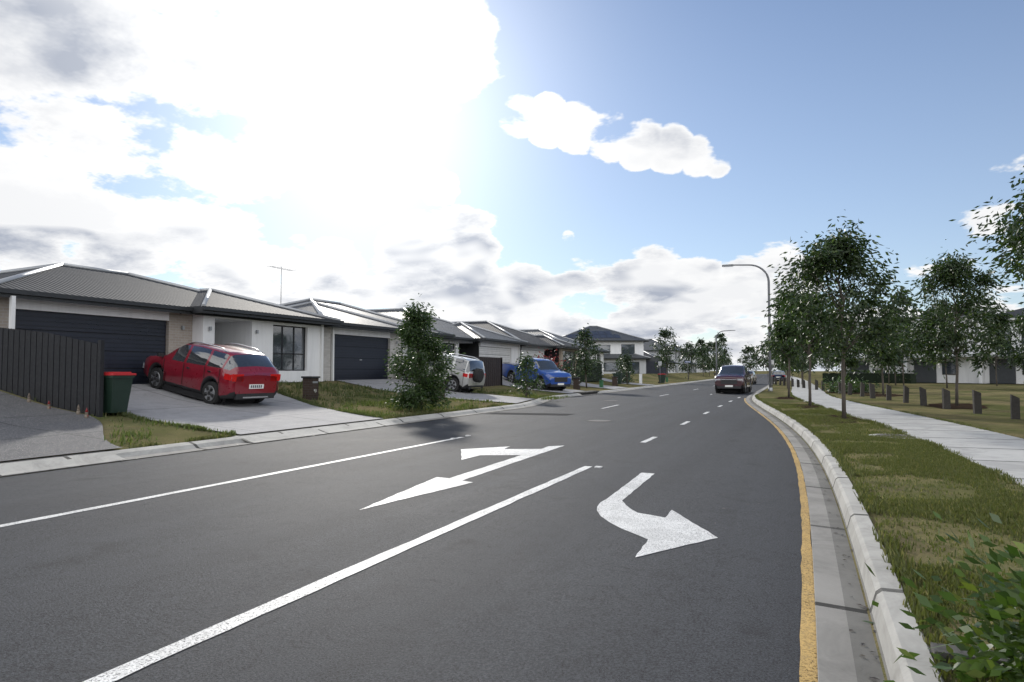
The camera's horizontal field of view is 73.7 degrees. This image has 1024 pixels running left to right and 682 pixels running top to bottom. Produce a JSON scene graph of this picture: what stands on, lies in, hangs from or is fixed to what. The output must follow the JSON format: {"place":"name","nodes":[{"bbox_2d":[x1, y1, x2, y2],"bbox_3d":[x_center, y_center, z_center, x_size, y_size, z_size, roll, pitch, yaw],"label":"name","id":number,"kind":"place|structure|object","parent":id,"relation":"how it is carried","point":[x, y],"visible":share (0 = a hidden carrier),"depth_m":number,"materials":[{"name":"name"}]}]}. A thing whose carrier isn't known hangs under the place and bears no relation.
{"place":"outdoors","nodes":[
{"label":"outdoors","id":0,"kind":"place"},
{"bbox_2d":[76,404,80,413],"bbox_3d":[-10.037,1.600,15.812,0.104,0.260,0.092,0,-3,1],"label":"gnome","id":1,"kind":"object","parent":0,"point":[78,410],"visible":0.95,"depth_m":15.79,"materials":[{"name":"beige ceramic"}]},
{"bbox_2d":[84,408,88,417],"bbox_3d":[-9.637,1.644,15.474,0.104,0.260,0.092,0,-3,1],"label":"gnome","id":2,"kind":"object","parent":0,"point":[86,415],"visible":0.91,"depth_m":15.45,"materials":[{"name":"ceramic"}]},
{"bbox_2d":[0,374,817,681],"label":"road","id":3,"kind":"structure","parent":0,"point":[558,582],"depth_m":5.42,"materials":[{"name":"grey asphalt"}]},
{"bbox_2d":[0,389,817,681],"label":"road markings","id":4,"kind":"object","parent":3,"relation":"on","point":[808,643],"visible":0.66,"depth_m":4.76,"materials":[{"name":"white paint"}]},
{"bbox_2d":[4,384,879,679],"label":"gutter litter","id":5,"kind":"object","parent":3,"relation":"on","point":[724,508],"visible":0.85,"depth_m":6.21,"materials":[{"name":"brown plant"}]},
{"bbox_2d":[360,446,561,509],"bbox_3d":[-0.868,1.929,10.531,1.665,0.007,6.766,-1,-3,19],"label":"road arrow marking","id":6,"kind":"object","parent":3,"relation":"on","point":[445,482],"visible":1,"depth_m":9.83,"materials":[{"name":"white paint"}]},
{"bbox_2d":[487,412,571,415],"bbox_3d":[0.600,2.516,23.553,3.035,0.019,0.999,-1,-3,21],"label":"road wear","id":7,"kind":"object","parent":3,"relation":"on","point":[530,413],"visible":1,"depth_m":23.71,"materials":[{"name":"asphalt"}]},
{"bbox_2d":[575,390,602,395],"bbox_3d":[4.894,3.302,43.301,1.000,0.220,3.600,-1,-3,23],"label":"kerb inlet","id":8,"kind":"object","parent":3,"relation":"on","point":[583,393],"visible":0.76,"depth_m":42.93,"materials":[{"name":"concrete"}]},
{"bbox_2d":[586,400,616,421],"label":"road covers","id":9,"kind":"object","parent":3,"relation":"on","point":[602,420],"visible":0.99,"depth_m":20.09,"materials":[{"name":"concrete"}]},
{"bbox_2d":[597,473,717,556],"bbox_3d":[1.433,1.824,7.704,1.005,0.008,4.554,0,-3,3],"label":"road arrow marking","id":10,"kind":"object","parent":3,"relation":"on","point":[669,525],"visible":1,"depth_m":6.61,"materials":[{"name":"white paint"}]},
{"bbox_2d":[0,371,1023,681],"bbox_3d":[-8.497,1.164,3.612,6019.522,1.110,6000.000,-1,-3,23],"label":"ground","id":11,"kind":"structure","parent":0,"point":[996,415],"depth_m":16.69,"materials":[{"name":"green plant"}]},
{"bbox_2d":[0,391,84,420],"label":"drive","id":12,"kind":"structure","parent":11,"relation":"on","point":[12,407],"depth_m":15.70,"materials":[{"name":"grey concrete"}]},
{"bbox_2d":[0,327,104,416],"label":"black fence","id":13,"kind":"object","parent":11,"relation":"on","point":[45,368],"visible":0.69,"depth_m":16.65,"materials":[{"name":"black metal"}]},
{"bbox_2d":[0,415,122,460],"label":"drive","id":14,"kind":"structure","parent":11,"relation":"on","point":[29,438],"depth_m":12.56,"materials":[{"name":"grey concrete"}]},
{"bbox_2d":[103,372,135,412],"bbox_3d":[-9.645,1.256,16.416,0.855,1.025,0.640,-1,-3,18],"label":"red bin","id":15,"kind":"object","parent":11,"relation":"on","point":[117,390],"visible":0.67,"depth_m":16.19,"materials":[{"name":"plastic"}]},
{"bbox_2d":[0,263,343,383],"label":"house","id":16,"kind":"structure","parent":11,"relation":"on","point":[133,321],"depth_m":22.80,"materials":[{"name":"paint"}]},
{"bbox_2d":[181,326,397,343],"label":"wall lights","id":17,"kind":"object","parent":16,"relation":"on","point":[210,328],"depth_m":23.61,"materials":[{"name":"metal"}]},
{"bbox_2d":[77,384,381,433],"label":"drive","id":18,"kind":"structure","parent":11,"relation":"on","point":[279,412],"depth_m":18.41,"materials":[{"name":"grey concrete"}]},
{"bbox_2d":[143,341,280,404],"bbox_3d":[-9.361,0.900,21.146,4.365,1.795,2.090,9,2,29],"label":"red suv","id":19,"kind":"object","parent":18,"relation":"on","point":[211,373],"visible":0.99,"depth_m":20.19,"materials":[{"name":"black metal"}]},
{"bbox_2d":[83,389,381,435],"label":"drive edge grass","id":20,"kind":"structure","parent":11,"relation":"on","point":[139,417],"depth_m":16.30,"materials":[{"name":"green plant"}]},
{"bbox_2d":[10,380,567,445],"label":"grass","id":21,"kind":"structure","parent":11,"relation":"on","point":[132,433],"depth_m":24.38,"materials":[{"name":"green plant"}]},
{"bbox_2d":[301,376,319,399],"bbox_3d":[-7.029,1.657,23.828,0.460,0.850,0.460,-1,-3,23],"label":"letterbox","id":22,"kind":"object","parent":11,"relation":"on","point":[310,387],"visible":0.95,"depth_m":23.68,"materials":[{"name":"brick"}]},
{"bbox_2d":[0,379,714,476],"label":"kerb","id":23,"kind":"structure","parent":11,"relation":"on","point":[149,451],"depth_m":13.88,"materials":[{"name":"concrete"}]},
{"bbox_2d":[0,451,126,475],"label":"apron","id":24,"kind":"object","parent":23,"relation":"on","point":[18,469],"visible":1,"depth_m":10.54,"materials":[{"name":"concrete"}]},
{"bbox_2d":[232,419,396,442],"bbox_3d":[-4.496,2.147,16.611,0.561,0.120,5.500,-1,-3,23],"label":"apron","id":25,"kind":"object","parent":23,"relation":"on","point":[304,433],"visible":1,"depth_m":16.03,"materials":[{"name":"concrete"}]},
{"bbox_2d":[269,266,454,380],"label":"house","id":26,"kind":"structure","parent":11,"relation":"on","point":[358,343],"depth_m":33.23,"materials":[{"name":"concrete"}]},
{"bbox_2d":[383,293,465,410],"bbox_3d":[-2.759,0.399,22.830,3.161,3.882,2.536,2,-3,-34],"label":"tree","id":27,"kind":"object","parent":11,"relation":"on","point":[411,332],"visible":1,"depth_m":22.35,"materials":[{"name":"green plant"}]},
{"bbox_2d":[338,379,531,402],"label":"drive","id":28,"kind":"structure","parent":11,"relation":"on","point":[378,383],"depth_m":31.31,"materials":[{"name":"grey concrete"}]},
{"bbox_2d":[399,353,485,391],"bbox_3d":[-3.424,1.514,34.414,4.460,1.874,2.020,10,2,27],"label":"suv","id":29,"kind":"object","parent":11,"relation":"on","point":[470,376],"visible":0.56,"depth_m":33.17,"materials":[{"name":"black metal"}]},
{"bbox_2d":[366,308,529,376],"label":"house","id":30,"kind":"structure","parent":11,"relation":"on","point":[471,340],"depth_m":47.62,"materials":[{"name":"concrete"}]},
{"bbox_2d":[463,356,500,386],"bbox_3d":[-2.006,1.762,38.660,0.104,1.788,7.610,-1,-3,21],"label":"brown fence","id":31,"kind":"object","parent":11,"relation":"on","point":[492,366],"visible":0.38,"depth_m":40.71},
{"bbox_2d":[454,320,584,375],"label":"house","id":32,"kind":"structure","parent":11,"relation":"on","point":[543,342],"depth_m":59.33,"materials":[{"name":"concrete"}]},
{"bbox_2d":[507,351,546,397],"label":"tree","id":33,"kind":"object","parent":11,"relation":"on","point":[526,374],"visible":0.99,"depth_m":33.31,"materials":[{"name":"green plant"}]},
{"bbox_2d":[502,357,571,389],"bbox_3d":[1.495,2.043,44.238,2.180,2.004,5.460,2,3,-35],"label":"car","id":34,"kind":"object","parent":11,"relation":"on","point":[554,376],"visible":0.69,"depth_m":42.78,"materials":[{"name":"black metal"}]},
{"bbox_2d":[502,377,581,392],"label":"drive","id":35,"kind":"structure","parent":11,"relation":"on","point":[505,381],"depth_m":42.98,"materials":[{"name":"grey concrete"}]},
{"bbox_2d":[533,347,569,369],"bbox_3d":[2.128,1.770,49.501,4.096,2.924,5.468,-1,-3,23],"label":"red bush","id":36,"kind":"object","parent":11,"relation":"on","point":[553,358],"visible":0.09,"depth_m":48.82,"materials":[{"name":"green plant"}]},
{"bbox_2d":[519,329,610,374],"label":"house","id":37,"kind":"structure","parent":11,"relation":"on","point":[540,331],"depth_m":72.49,"materials":[{"name":"concrete"}]},
{"bbox_2d":[557,362,580,382],"bbox_3d":[3.682,2.374,51.871,3.903,1.959,2.698,1,-3,-25],"label":"bush","id":38,"kind":"object","parent":11,"relation":"on","point":[567,370],"visible":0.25,"depth_m":52.01,"materials":[{"name":"green plant"}]},
{"bbox_2d":[128,392,1023,673],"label":"grass edges","id":39,"kind":"object","parent":11,"relation":"on","point":[896,556],"depth_m":7.92,"materials":[{"name":"green plant"}]},
{"bbox_2d":[573,377,580,389],"bbox_3d":[4.416,2.915,46.576,0.460,0.850,0.460,-1,-3,23],"label":"letterbox","id":40,"kind":"object","parent":11,"relation":"on","point":[576,382],"visible":0.96,"depth_m":46.42,"materials":[{"name":"brick"}]},
{"bbox_2d":[565,323,602,387],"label":"tree","id":41,"kind":"object","parent":11,"relation":"on","point":[583,352],"visible":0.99,"depth_m":49.09,"materials":[{"name":"green plant"}]},
{"bbox_2d":[575,359,604,381],"bbox_3d":[6.766,2.515,59.632,1.516,2.152,5.333,-1,-3,23],"label":"hedge","id":42,"kind":"object","parent":11,"relation":"on","point":[597,374],"visible":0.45,"depth_m":59.28,"materials":[{"name":"green plant"}]},
{"bbox_2d":[570,381,628,388],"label":"drive","id":43,"kind":"structure","parent":11,"relation":"on","point":[597,386],"depth_m":53.27,"materials":[{"name":"grey concrete"}]},
{"bbox_2d":[611,376,617,385],"bbox_3d":[8.543,3.349,56.657,0.460,0.850,0.460,-1,-3,23],"label":"letterbox","id":44,"kind":"object","parent":11,"relation":"on","point":[614,380],"visible":0.94,"depth_m":56.49,"materials":[{"name":"brick"}]},
{"bbox_2d":[564,326,667,373],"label":"house","id":45,"kind":"structure","parent":11,"relation":"on","point":[614,342],"depth_m":107.96,"materials":[{"name":"paint"}]},
{"bbox_2d":[612,373,622,383],"bbox_3d":[9.149,3.284,59.123,0.855,1.025,0.640,-1,-3,23],"label":"bin","id":46,"kind":"object","parent":11,"relation":"on","point":[619,375],"visible":0.5,"depth_m":58.83,"materials":[{"name":"plastic"}]},
{"bbox_2d":[612,348,636,381],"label":"bush","id":47,"kind":"object","parent":11,"relation":"on","point":[619,371],"visible":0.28,"depth_m":67.87,"materials":[{"name":"green plant"}]},
{"bbox_2d":[622,372,630,382],"bbox_3d":[10.667,3.458,63.910,0.855,1.025,0.640,-1,-3,23],"label":"shrub","id":48,"kind":"object","parent":11,"relation":"on","point":[624,376],"visible":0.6,"depth_m":63.71,"materials":[{"name":"green plant"}]},
{"bbox_2d":[602,378,651,385],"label":"drive","id":49,"kind":"structure","parent":11,"relation":"on","point":[605,379],"depth_m":64.29,"materials":[{"name":"grey concrete"}]},
{"bbox_2d":[617,351,636,384],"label":"tree","id":50,"kind":"object","parent":11,"relation":"on","point":[626,361],"visible":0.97,"depth_m":61.21,"materials":[{"name":"green plant"}]},
{"bbox_2d":[599,374,667,386],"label":"service pillars","id":51,"kind":"structure","parent":11,"relation":"on","point":[601,381],"depth_m":66.22,"materials":[{"name":"white"}]},
{"bbox_2d":[644,351,677,372],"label":"house","id":52,"kind":"structure","parent":11,"relation":"on","point":[646,353],"depth_m":137.34,"materials":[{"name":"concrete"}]},
{"bbox_2d":[658,374,665,382],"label":"red bin","id":53,"kind":"object","parent":11,"relation":"on","point":[661,377],"visible":0.91,"depth_m":71.30,"materials":[{"name":"plastic"}]},
{"bbox_2d":[643,339,684,372],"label":"house","id":54,"kind":"structure","parent":11,"relation":"on","point":[646,347],"depth_m":148.04,"materials":[{"name":"concrete"}]},
{"bbox_2d":[649,326,679,374],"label":"tree","id":55,"kind":"object","parent":11,"relation":"on","point":[665,334],"visible":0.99,"depth_m":81.11,"materials":[{"name":"green plant"}]},
{"bbox_2d":[676,345,701,371],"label":"house","id":56,"kind":"structure","parent":11,"relation":"on","point":[698,370],"depth_m":189.00,"materials":[{"name":"concrete"}]},
{"bbox_2d":[676,341,702,379],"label":"tree","id":57,"kind":"object","parent":11,"relation":"on","point":[693,352],"visible":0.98,"depth_m":97.89,"materials":[{"name":"green plant"}]},
{"bbox_2d":[684,359,697,372],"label":"house","id":58,"kind":"structure","parent":11,"relation":"on","point":[695,369],"depth_m":179.17,"materials":[{"name":"concrete"}]},
{"bbox_2d":[691,337,705,362],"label":"tree","id":59,"kind":"object","parent":11,"relation":"on","point":[700,342],"visible":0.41,"depth_m":238.79,"materials":[{"name":"green plant"}]},
{"bbox_2d":[692,344,714,376],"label":"tree","id":60,"kind":"object","parent":11,"relation":"on","point":[703,350],"visible":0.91,"depth_m":130.81,"materials":[{"name":"green plant"}]},
{"bbox_2d":[695,341,718,375],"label":"tree","id":61,"kind":"object","parent":11,"relation":"on","point":[708,345],"visible":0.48,"depth_m":143.06,"materials":[{"name":"green plant"}]},
{"bbox_2d":[704,341,728,370],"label":"tree","id":62,"kind":"object","parent":11,"relation":"on","point":[721,356],"visible":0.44,"depth_m":154.98,"materials":[{"name":"green plant"}]},
{"bbox_2d":[709,340,725,371],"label":"tree","id":63,"kind":"object","parent":11,"relation":"on","point":[721,352],"visible":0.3,"depth_m":167.66,"materials":[{"name":"green plant"}]},
{"bbox_2d":[712,332,732,368],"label":"tree","id":64,"kind":"object","parent":11,"relation":"on","point":[721,338],"visible":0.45,"depth_m":220.84,"materials":[{"name":"green plant"}]},
{"bbox_2d":[717,354,731,367],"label":"tree","id":65,"kind":"object","parent":11,"relation":"on","point":[720,361],"visible":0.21,"depth_m":179.49,"materials":[{"name":"green plant"}]},
{"bbox_2d":[722,349,731,364],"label":"tree","id":66,"kind":"object","parent":11,"relation":"on","point":[725,352],"visible":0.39,"depth_m":191.81,"materials":[{"name":"green plant"}]},
{"bbox_2d":[714,364,751,393],"bbox_3d":[15.119,2.590,46.477,2.180,2.004,5.460,-1,-3,25],"label":"car","id":67,"kind":"object","parent":11,"relation":"on","point":[733,378],"visible":0.99,"depth_m":44.55,"materials":[{"name":"metal"}]},
{"bbox_2d":[722,264,772,390],"bbox_3d":[15.830,-0.888,45.963,3.122,8.705,0.320,-1,-3,23],"label":"street light","id":68,"kind":"object","parent":11,"relation":"on","point":[770,388],"visible":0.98,"depth_m":45.41,"materials":[{"name":"metal"}]},
{"bbox_2d":[737,342,764,372],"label":"tree","id":69,"kind":"object","parent":11,"relation":"on","point":[746,350],"visible":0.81,"depth_m":225.02,"materials":[{"name":"green plant"}]},
{"bbox_2d":[748,371,756,383],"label":"car","id":70,"kind":"object","parent":11,"relation":"on","point":[754,378],"visible":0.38,"depth_m":75.04,"materials":[{"name":"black metal"}]},
{"bbox_2d":[747,340,778,370],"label":"tree belt","id":71,"kind":"object","parent":11,"relation":"on","point":[755,355],"visible":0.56,"depth_m":159.24,"materials":[{"name":"green plant"}]},
{"bbox_2d":[771,360,773,386],"bbox_3d":[22.088,2.789,57.926,0.320,2.400,0.056,-1,-3,23],"label":"parking sign","id":72,"kind":"object","parent":11,"relation":"on","point":[772,362],"visible":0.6,"depth_m":57.92,"materials":[{"name":"metal"}]},
{"bbox_2d":[773,371,786,381],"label":"navy car","id":73,"kind":"object","parent":11,"relation":"on","point":[778,374],"visible":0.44,"depth_m":89.52,"materials":[{"name":"blue metal"}]},
{"bbox_2d":[763,313,805,388],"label":"tree","id":74,"kind":"object","parent":11,"relation":"on","point":[783,363],"visible":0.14,"depth_m":51.56,"materials":[{"name":"green plant"}]},
{"bbox_2d":[764,342,813,375],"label":"tree","id":75,"kind":"object","parent":11,"relation":"on","point":[800,363],"visible":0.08,"depth_m":61.14,"materials":[{"name":"green plant"}]},
{"bbox_2d":[774,337,822,376],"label":"town tree","id":76,"kind":"object","parent":11,"relation":"on","point":[812,363],"depth_m":71.64,"materials":[{"name":"green plant"}]},
{"bbox_2d":[772,315,828,384],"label":"town tree","id":77,"kind":"object","parent":11,"relation":"on","point":[804,364],"visible":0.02,"depth_m":66.26,"materials":[{"name":"green plant"}]},
{"bbox_2d":[820,350,831,371],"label":"tree","id":78,"kind":"object","parent":11,"relation":"on","point":[825,364],"visible":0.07,"depth_m":215.09,"materials":[{"name":"green plant"}]},
{"bbox_2d":[817,345,840,371],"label":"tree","id":79,"kind":"object","parent":11,"relation":"on","point":[826,360],"visible":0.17,"depth_m":176.01,"materials":[{"name":"green plant"}]},
{"bbox_2d":[746,382,943,681],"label":"kerb","id":80,"kind":"structure","parent":11,"relation":"on","point":[840,612],"depth_m":4.53,"materials":[{"name":"concrete"}]},
{"bbox_2d":[820,317,869,376],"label":"tree","id":81,"kind":"object","parent":11,"relation":"on","point":[851,362],"visible":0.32,"depth_m":48.17,"materials":[{"name":"green plant"}]},
{"bbox_2d":[822,375,884,392],"bbox_3d":[21.303,2.750,42.638,3.630,1.303,5.859,-1,-3,23],"label":"park bush","id":82,"kind":"object","parent":11,"relation":"on","point":[855,386],"visible":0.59,"depth_m":42.45,"materials":[{"name":"green plant"}]},
{"bbox_2d":[822,368,915,383],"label":"hedge","id":83,"kind":"object","parent":11,"relation":"on","point":[909,378],"visible":0.78,"depth_m":75.90,"materials":[{"name":"green plant"}]},
{"bbox_2d":[777,391,986,423],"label":"mulch rings","id":84,"kind":"object","parent":11,"relation":"on","point":[960,406],"visible":0.6,"depth_m":25.81,"materials":[{"name":"brown soil"}]},
{"bbox_2d":[764,286,807,397],"bbox_3d":[13.959,-0.014,34.116,2.546,5.730,3.185,-1,-3,23],"label":"tree","id":85,"kind":"object","parent":84,"relation":"on","point":[784,350],"visible":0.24,"depth_m":34.21,"materials":[{"name":"green plant"}]},
{"bbox_2d":[760,289,839,405],"bbox_3d":[11.602,0.184,26.666,2.723,4.681,2.720,1,-3,-31],"label":"tree","id":86,"kind":"object","parent":84,"relation":"on","point":[786,335],"visible":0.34,"depth_m":26.67,"materials":[{"name":"green plant"}]},
{"bbox_2d":[761,209,923,418],"bbox_3d":[9.188,-0.761,19.200,4.074,5.917,5.279,-1,-3,23],"label":"tree","id":87,"kind":"object","parent":84,"relation":"on","point":[839,253],"visible":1,"depth_m":18.89,"materials":[{"name":"green plant"}]},
{"bbox_2d":[850,312,911,394],"bbox_3d":[20.457,0.650,37.992,2.901,4.738,2.986,-2,-3,42],"label":"tree","id":88,"kind":"object","parent":84,"relation":"on","point":[890,358],"visible":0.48,"depth_m":37.70,"materials":[{"name":"green plant"}]},
{"bbox_2d":[879,239,1020,405],"bbox_3d":[16.779,-0.693,26.253,4.771,6.397,4.086,-1,-3,23],"label":"tree","id":89,"kind":"object","parent":84,"relation":"on","point":[949,273],"visible":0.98,"depth_m":26.16,"materials":[{"name":"green plant"}]},
{"bbox_2d":[949,166,1023,317],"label":"tree","id":90,"kind":"object","parent":84,"relation":"on","point":[1015,242],"visible":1,"depth_m":16.89,"materials":[{"name":"green plant"}]},
{"bbox_2d":[864,343,906,383],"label":"town tree","id":91,"kind":"object","parent":11,"relation":"on","point":[886,369],"visible":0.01,"depth_m":69.22,"materials":[{"name":"green plant"}]},
{"bbox_2d":[863,317,926,384],"bbox_3d":[35.595,0.781,63.727,5.201,6.722,6.916,0,-3,2],"label":"town tree","id":92,"kind":"object","parent":11,"relation":"on","point":[899,365],"visible":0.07,"depth_m":63.20,"materials":[{"name":"green plant"}]},
{"bbox_2d":[773,377,1019,418],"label":"bollards","id":93,"kind":"object","parent":11,"relation":"on","point":[977,404],"visible":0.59,"depth_m":26.64,"materials":[{"name":"wood"}]},
{"bbox_2d":[771,403,1023,681],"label":"verge grass","id":94,"kind":"structure","parent":11,"relation":"on","point":[919,456],"depth_m":7.12,"materials":[{"name":"green plant"}]},
{"bbox_2d":[883,285,925,384],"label":"town tree","id":95,"kind":"object","parent":11,"relation":"on","point":[915,308],"visible":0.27,"depth_m":58.23,"materials":[{"name":"green plant"}]},
{"bbox_2d":[786,375,1023,485],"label":"footpath","id":96,"kind":"structure","parent":11,"relation":"on","point":[993,450],"depth_m":14.32,"materials":[{"name":"concrete"}]},
{"bbox_2d":[842,511,1023,681],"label":"shrub","id":97,"kind":"object","parent":11,"relation":"on","point":[1003,604],"visible":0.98,"depth_m":2.75,"materials":[{"name":"green plant"}]},
{"bbox_2d":[846,308,1023,383],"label":"townhouses","id":98,"kind":"structure","parent":11,"relation":"on","point":[968,375],"depth_m":72.26,"materials":[{"name":"white paint"}]},
{"bbox_2d":[914,295,971,387],"bbox_3d":[33.734,0.037,53.042,4.772,7.276,3.875,1,-3,-16],"label":"tree","id":99,"kind":"object","parent":11,"relation":"on","point":[945,357],"visible":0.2,"depth_m":52.78,"materials":[{"name":"green plant"}]},
{"bbox_2d":[930,642,1016,671],"bbox_3d":[3.232,1.478,2.727,2.670,0.085,0.120,-1,-3,23],"label":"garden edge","id":100,"kind":"object","parent":11,"relation":"on","point":[941,649],"visible":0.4,"depth_m":3.20,"materials":[{"name":"concrete"}]},
{"bbox_2d":[927,617,1023,678],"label":"strap plant","id":101,"kind":"object","parent":11,"relation":"on","point":[1021,658],"visible":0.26,"depth_m":2.69,"materials":[{"name":"green plant"}]},
{"bbox_2d":[966,319,1020,385],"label":"town tree","id":102,"kind":"object","parent":11,"relation":"on","point":[977,363],"visible":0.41,"depth_m":61.45,"materials":[{"name":"green plant"}]},
{"bbox_2d":[997,304,1023,373],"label":"tree","id":103,"kind":"object","parent":11,"relation":"on","point":[1019,357],"visible":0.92,"depth_m":48.11,"materials":[{"name":"green plant"}]},
{"bbox_2d":[0,0,1023,370],"label":"sky","id":104,"kind":"structure","parent":0,"point":[559,167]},
{"bbox_2d":[715,330,734,372],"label":"street light","id":105,"kind":"object","parent":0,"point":[716,346],"visible":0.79,"depth_m":115.61,"materials":[{"name":"metal"}]}
]}

